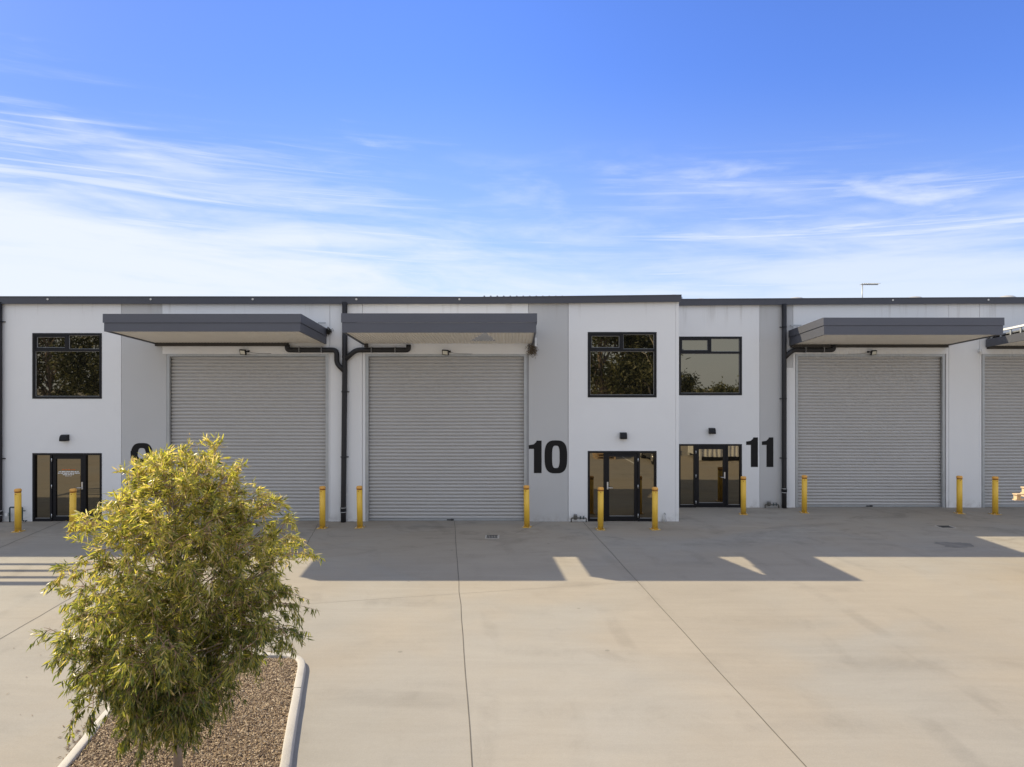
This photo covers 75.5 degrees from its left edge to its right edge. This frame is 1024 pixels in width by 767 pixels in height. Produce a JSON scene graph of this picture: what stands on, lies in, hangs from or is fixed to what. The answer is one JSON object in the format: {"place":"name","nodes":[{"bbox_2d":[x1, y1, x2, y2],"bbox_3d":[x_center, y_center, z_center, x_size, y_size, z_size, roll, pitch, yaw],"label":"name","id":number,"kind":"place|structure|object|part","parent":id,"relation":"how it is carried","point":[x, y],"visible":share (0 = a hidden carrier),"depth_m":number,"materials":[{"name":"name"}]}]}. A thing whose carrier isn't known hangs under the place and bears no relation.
{"place":"outdoors","nodes":[
{"label":"outdoors","id":0,"kind":"place"},
{"bbox_2d":[0,507,1023,766],"bbox_3d":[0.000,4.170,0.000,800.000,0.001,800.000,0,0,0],"label":"ground","id":1,"kind":"structure","parent":0,"point":[856,635],"depth_m":10.73,"materials":[{"name":"concrete"}]},
{"bbox_2d":[5,507,26,521],"bbox_3d":[-14.911,3.938,19.890,0.629,0.466,0.080,0,0,0],"label":"standpipe","id":2,"kind":"object","parent":1,"relation":"on","point":[8,514],"visible":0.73,"depth_m":19.89,"materials":[{"name":"grey metal"}]},
{"bbox_2d":[10,488,24,532],"bbox_3d":[-13.918,3.564,18.632,0.250,1.209,0.250,0,0,-6],"label":"bollard","id":3,"kind":"object","parent":1,"relation":"on","point":[17,510],"visible":1,"depth_m":18.57,"materials":[{"name":"metal"}]},
{"bbox_2d":[0,572,114,638],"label":"expansion joint","id":4,"kind":"object","parent":1,"relation":"on","point":[40,615],"visible":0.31,"depth_m":11.77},
{"bbox_2d":[66,488,78,532],"bbox_3d":[-12.377,3.564,18.638,0.250,1.209,0.250,1,0,-11],"label":"bollard","id":5,"kind":"object","parent":1,"relation":"on","point":[72,500],"visible":0.81,"depth_m":18.57,"materials":[{"name":"metal"}]},
{"bbox_2d":[0,296,343,520],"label":"warehouse unit","id":6,"kind":"structure","parent":1,"relation":"on","point":[105,401],"depth_m":20.00,"materials":[{"name":"white paint"}]},
{"bbox_2d":[0,302,5,521],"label":"downpipe","id":7,"kind":"object","parent":6,"relation":"attached to","point":[1,458],"visible":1,"depth_m":19.88,"materials":[{"name":"metal"}]},
{"bbox_2d":[59,434,68,441],"bbox_3d":[-13.484,1.643,19.915,0.200,0.202,0.170,0,0,0],"label":"wall light","id":8,"kind":"object","parent":6,"relation":"attached to","point":[64,438],"visible":1,"depth_m":19.86,"materials":[{"name":"black metal"}]},
{"bbox_2d":[32,333,101,398],"bbox_3d":[-13.452,-0.532,20.044,2.097,1.984,0.112,0,0,0],"label":"window","id":9,"kind":"structure","parent":6,"relation":"in","point":[64,365],"depth_m":20.05,"materials":[{"name":"black glass"}]},
{"bbox_3d":[-13.452,3.137,20.025,2.097,2.065,0.171,0,0,0],"label":"entrance door","id":10,"kind":"part","parent":6,"relation":"part of","materials":[{"name":"black glass"}]},
{"bbox_2d":[58,469,79,474],"bbox_3d":[-13.436,2.702,20.048,0.660,0.214,0.002,0,0,0],"label":"door notice","id":11,"kind":"object","parent":6,"relation":"attached to","point":[68,471],"depth_m":20.05,"materials":[{"name":"white paper"}]},
{"bbox_2d":[131,443,152,471],"bbox_3d":[-11.194,2.298,20.002,0.677,0.999,0.016,0,0,0],"label":"unit number","id":12,"kind":"object","parent":6,"relation":"attached to","point":[137,447],"visible":0.46,"depth_m":19.99,"materials":[{"name":"black paint"}]},
{"bbox_2d":[103,314,326,345],"bbox_3d":[-8.200,-1.484,18.737,5.238,0.717,2.518,0,0,0],"label":"canopy","id":13,"kind":"object","parent":6,"relation":"attached to","point":[217,329],"visible":1,"depth_m":17.50,"materials":[{"name":"metal"}]},
{"bbox_3d":[-8.000,1.634,20.084,4.892,5.068,0.165,0,0,0],"label":"roller door","id":14,"kind":"part","parent":6,"relation":"part of","materials":[{"name":"metal"}]},
{"bbox_2d":[239,349,270,354],"bbox_3d":[-7.732,-0.944,19.900,0.903,0.180,0.209,0,0,0],"label":"floodlight","id":15,"kind":"object","parent":6,"relation":"attached to","point":[243,352],"visible":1,"depth_m":19.86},
{"bbox_2d":[326,327,333,334],"bbox_3d":[-5.511,-1.562,19.891,0.301,0.304,0.244,0,0,-14],"label":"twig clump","id":16,"kind":"object","parent":6,"relation":"attached to","point":[329,331],"visible":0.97,"depth_m":19.88,"materials":[{"name":"black plant"}]},
{"bbox_2d":[58,652,305,766],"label":"kerb","id":17,"kind":"structure","parent":1,"relation":"on","point":[287,748],"depth_m":7.93,"materials":[{"name":"concrete"}]},
{"bbox_2d":[69,657,297,766],"bbox_3d":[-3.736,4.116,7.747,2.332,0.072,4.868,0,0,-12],"label":"gravel mulch","id":18,"kind":"object","parent":1,"relation":"on","point":[208,757],"visible":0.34,"depth_m":7.71,"materials":[{"name":"gravel"}]},
{"bbox_2d":[27,433,325,766],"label":"gum tree","id":19,"kind":"object","parent":18,"relation":"on","point":[169,700],"visible":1,"depth_m":6.51,"materials":[{"name":"green plant"}]},
{"bbox_2d":[317,486,327,528],"bbox_3d":[-5.470,3.564,19.085,0.250,1.209,0.250,0,0,4],"label":"bollard","id":20,"kind":"object","parent":1,"relation":"on","point":[322,509],"visible":1,"depth_m":19.02,"materials":[{"name":"metal"}]},
{"bbox_2d":[355,486,364,527],"bbox_3d":[-4.409,3.565,19.144,0.250,1.209,0.250,-1,1,1],"label":"bollard","id":21,"kind":"object","parent":1,"relation":"on","point":[359,509],"visible":1,"depth_m":19.07,"materials":[{"name":"metal"}]},
{"bbox_2d":[454,521,472,766],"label":"expansion joint","id":22,"kind":"object","parent":1,"relation":"on","point":[464,664],"visible":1,"depth_m":9.45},
{"bbox_2d":[307,582,624,603],"bbox_3d":[-0.800,4.166,13.175,6.953,0.001,0.007,0,0,-12],"label":"saw cut","id":23,"kind":"object","parent":1,"relation":"on","point":[488,591],"visible":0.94,"depth_m":13.37,"materials":[{"name":"grey concrete"}]},
{"bbox_2d":[485,535,498,537],"bbox_3d":[-0.537,4.164,17.985,0.380,0.012,0.380,0,0,0],"label":"drain grate","id":24,"kind":"object","parent":1,"relation":"on","point":[491,536],"visible":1,"depth_m":17.99,"materials":[{"name":"metal"}]},
{"bbox_2d":[344,295,681,520],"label":"warehouse unit","id":25,"kind":"structure","parent":1,"relation":"on","point":[434,433],"depth_m":20.01,"materials":[{"name":"white paint"}]},
{"bbox_2d":[285,302,410,522],"bbox_3d":[-4.936,0.862,19.899,3.798,6.615,0.198,0,0,0],"label":"downpipe","id":26,"kind":"object","parent":25,"relation":"attached to","point":[346,357],"visible":1,"depth_m":19.83,"materials":[{"name":"metal"}]},
{"bbox_2d":[341,313,536,346],"bbox_3d":[-1.888,-1.477,18.737,5.259,0.758,2.518,0,0,0],"label":"canopy","id":27,"kind":"object","parent":25,"relation":"attached to","point":[365,329],"visible":1,"depth_m":17.50,"materials":[{"name":"grey metal"}]},
{"bbox_3d":[-1.992,1.634,20.084,4.876,5.068,0.165,0,0,0],"label":"roller door","id":28,"kind":"part","parent":25,"relation":"part of","materials":[{"name":"metal"}]},
{"bbox_2d":[442,349,458,354],"bbox_3d":[-1.651,-0.935,19.900,0.903,0.180,0.209,0,0,0],"label":"floodlight","id":29,"kind":"object","parent":25,"relation":"attached to","point":[445,352],"visible":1,"depth_m":19.85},
{"bbox_2d":[525,343,538,357],"bbox_3d":[0.600,-1.016,19.909,0.421,0.560,0.214,0,0,0],"label":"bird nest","id":30,"kind":"object","parent":25,"relation":"attached to","point":[533,349],"visible":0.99,"depth_m":19.90,"materials":[{"name":"brown plant"}]},
{"bbox_2d":[529,440,566,472],"bbox_3d":[1.089,2.218,20.002,1.161,1.000,0.016,0,0,0],"label":"unit number","id":31,"kind":"object","parent":25,"relation":"attached to","point":[537,448],"visible":1,"depth_m":19.99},
{"bbox_2d":[571,514,586,521],"bbox_3d":[2.008,4.047,19.900,0.488,0.247,0.117,0,0,0],"label":"water meter","id":32,"kind":"object","parent":25,"relation":"attached to","point":[574,517],"visible":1,"depth_m":19.88,"materials":[{"name":"grey metal"}]},
{"bbox_2d":[588,332,656,396],"bbox_3d":[3.331,-0.569,20.044,2.081,1.976,0.112,0,0,0],"label":"window","id":33,"kind":"structure","parent":25,"relation":"in","point":[620,364],"depth_m":20.05,"materials":[{"name":"black glass"}]},
{"bbox_3d":[3.331,3.105,20.025,2.081,2.130,0.171,0,0,0],"label":"entrance door","id":34,"kind":"part","parent":25,"relation":"part of","materials":[{"name":"black glass"}]},
{"bbox_2d":[620,432,626,438],"bbox_3d":[3.355,1.579,19.915,0.200,0.202,0.170,0,0,0],"label":"wall light","id":35,"kind":"object","parent":25,"relation":"attached to","point":[623,435],"visible":1,"depth_m":19.84,"materials":[{"name":"black metal"}]},
{"bbox_2d":[522,485,531,527],"bbox_3d":[0.427,3.565,19.221,0.250,1.209,0.250,-1,0,10],"label":"bollard","id":36,"kind":"object","parent":1,"relation":"on","point":[526,509],"visible":1,"depth_m":19.15,"materials":[{"name":"metal"}]},
{"bbox_2d":[596,487,604,529],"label":"bollard","id":37,"kind":"object","parent":1,"relation":"on","point":[600,506],"visible":1,"depth_m":18.83,"materials":[{"name":"metal"}]},
{"bbox_2d":[649,487,659,529],"bbox_3d":[4.088,3.564,18.902,0.250,1.209,0.250,0,0,-10],"label":"bollard","id":38,"kind":"object","parent":1,"relation":"on","point":[654,508],"visible":1,"depth_m":18.83,"materials":[{"name":"metal"}]},
{"bbox_2d":[583,522,806,766],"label":"expansion joint","id":39,"kind":"object","parent":1,"relation":"on","point":[711,663],"visible":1,"depth_m":9.57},
{"bbox_2d":[739,476,747,514],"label":"bollard","id":40,"kind":"object","parent":1,"relation":"on","point":[743,495],"visible":1,"depth_m":21.04,"materials":[{"name":"metal"}]},
{"bbox_2d":[799,475,808,512],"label":"bollard","id":41,"kind":"object","parent":1,"relation":"on","point":[804,494],"visible":1,"depth_m":21.30,"materials":[{"name":"metal"}]},
{"bbox_2d":[679,297,965,507],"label":"warehouse unit","id":42,"kind":"structure","parent":1,"relation":"on","point":[883,427],"depth_m":22.29,"materials":[{"name":"white paint"}]},
{"bbox_2d":[679,337,741,394],"bbox_3d":[6.668,-0.592,22.284,2.125,1.973,0.112,0,0,0],"label":"window","id":43,"kind":"structure","parent":42,"relation":"in","point":[707,365],"depth_m":22.29,"materials":[{"name":"black glass"}]},
{"bbox_3d":[6.668,3.103,22.264,2.125,2.134,0.171,0,0,0],"label":"entrance door","id":44,"kind":"part","parent":42,"relation":"part of","materials":[{"name":"black glass"}]},
{"bbox_2d":[708,428,715,433],"bbox_3d":[6.708,1.593,22.155,0.200,0.202,0.170,0,0,0],"label":"wall light","id":45,"kind":"object","parent":42,"relation":"attached to","point":[711,430],"visible":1,"depth_m":22.09,"materials":[{"name":"black metal"}]},
{"bbox_2d":[746,437,772,466],"bbox_3d":[8.331,2.309,22.242,0.915,0.995,0.016,0,0,0],"label":"unit number","id":46,"kind":"object","parent":42,"relation":"attached to","point":[753,443],"visible":1,"depth_m":22.23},
{"bbox_2d":[765,501,778,507],"bbox_3d":[8.703,4.049,22.140,0.494,0.242,0.117,0,0,0],"label":"water meter","id":47,"kind":"object","parent":42,"relation":"attached to","point":[770,504],"visible":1,"depth_m":22.12,"materials":[{"name":"grey metal"}]},
{"bbox_2d":[779,304,835,508],"bbox_3d":[9.914,0.755,22.139,1.846,6.830,0.198,0,0,0],"label":"downpipe","id":48,"kind":"object","parent":42,"relation":"attached to","point":[785,354],"visible":1,"depth_m":22.07,"materials":[{"name":"metal"}]},
{"bbox_2d":[861,350,876,354],"bbox_3d":[11.740,-1.031,22.140,0.903,0.180,0.209,0,0,0],"label":"floodlight","id":49,"kind":"object","parent":42,"relation":"attached to","point":[873,352],"visible":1,"depth_m":22.09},
{"bbox_3d":[12.053,1.589,22.325,5.028,5.159,0.165,0,0,0],"label":"roller door","id":50,"kind":"part","parent":42,"relation":"part of","materials":[{"name":"metal"}]},
{"bbox_2d":[860,283,879,297],"bbox_3d":[14.590,-3.457,27.000,0.700,1.255,0.440,0,0,0],"label":"roof aerial","id":51,"kind":"object","parent":42,"relation":"on","point":[862,284],"visible":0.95,"depth_m":26.97,"materials":[{"name":"metal"}]},
{"bbox_2d":[789,318,1003,347],"bbox_3d":[11.987,-1.586,20.977,5.393,0.759,2.518,0,0,0],"label":"canopy","id":52,"kind":"object","parent":42,"relation":"attached to","point":[887,332],"visible":1,"depth_m":19.76,"materials":[{"name":"metal"}]},
{"bbox_2d":[937,526,954,527],"bbox_3d":[12.603,4.164,19.222,0.440,0.012,0.320,0,0,0],"label":"drain grate","id":53,"kind":"object","parent":1,"relation":"on","point":[945,526],"visible":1,"depth_m":19.18,"materials":[{"name":"metal"}]},
{"bbox_2d":[935,542,973,547],"bbox_3d":[11.474,4.166,17.100,0.947,0.001,0.602,0,0,0],"label":"stain","id":54,"kind":"object","parent":1,"relation":"on","point":[955,544],"visible":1,"depth_m":17.11,"materials":[{"name":"concrete"}]},
{"bbox_2d":[953,476,964,513],"bbox_3d":[14.371,3.564,21.240,0.250,1.209,0.250,0,0,11],"label":"bollard","id":55,"kind":"object","parent":1,"relation":"on","point":[959,494],"visible":1,"depth_m":21.18,"materials":[{"name":"metal"}]},
{"bbox_2d":[964,297,1023,507],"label":"warehouse unit","id":56,"kind":"structure","parent":1,"relation":"on","point":[993,412],"depth_m":22.34,"materials":[{"name":"paint"}]},
{"bbox_3d":[18.339,1.589,22.324,5.046,5.159,0.165,0,0,0],"label":"roller door","id":57,"kind":"part","parent":56,"relation":"part of","materials":[{"name":"metal"}]},
{"bbox_2d":[986,324,1023,348],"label":"canopy","id":58,"kind":"object","parent":56,"relation":"attached to","point":[1011,339],"visible":0.88,"depth_m":21.50,"materials":[{"name":"metal"}]},
{"bbox_2d":[989,476,1001,514],"bbox_3d":[15.418,3.564,21.101,0.250,1.209,0.250,0,0,-6],"label":"bollard","id":59,"kind":"object","parent":1,"relation":"on","point":[995,495],"visible":1,"depth_m":21.04,"materials":[{"name":"metal"}]},
{"bbox_2d":[0,0,1023,298],"label":"sky","id":60,"kind":"structure","parent":0,"point":[691,149],"materials":[{"name":"blue"}]},
{"bbox_3d":[12.071,2.654,14.100,1.160,0.147,1.160,0,0,0],"label":"pallet","id":61,"kind":"object","parent":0,"visible":0},
{"bbox_2d":[1012,493,1023,500],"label":"pallet","id":62,"kind":"object","parent":61,"relation":"on","point":[1016,496],"visible":1,"depth_m":14.58,"materials":[{"name":"brown wood"}]}
]}

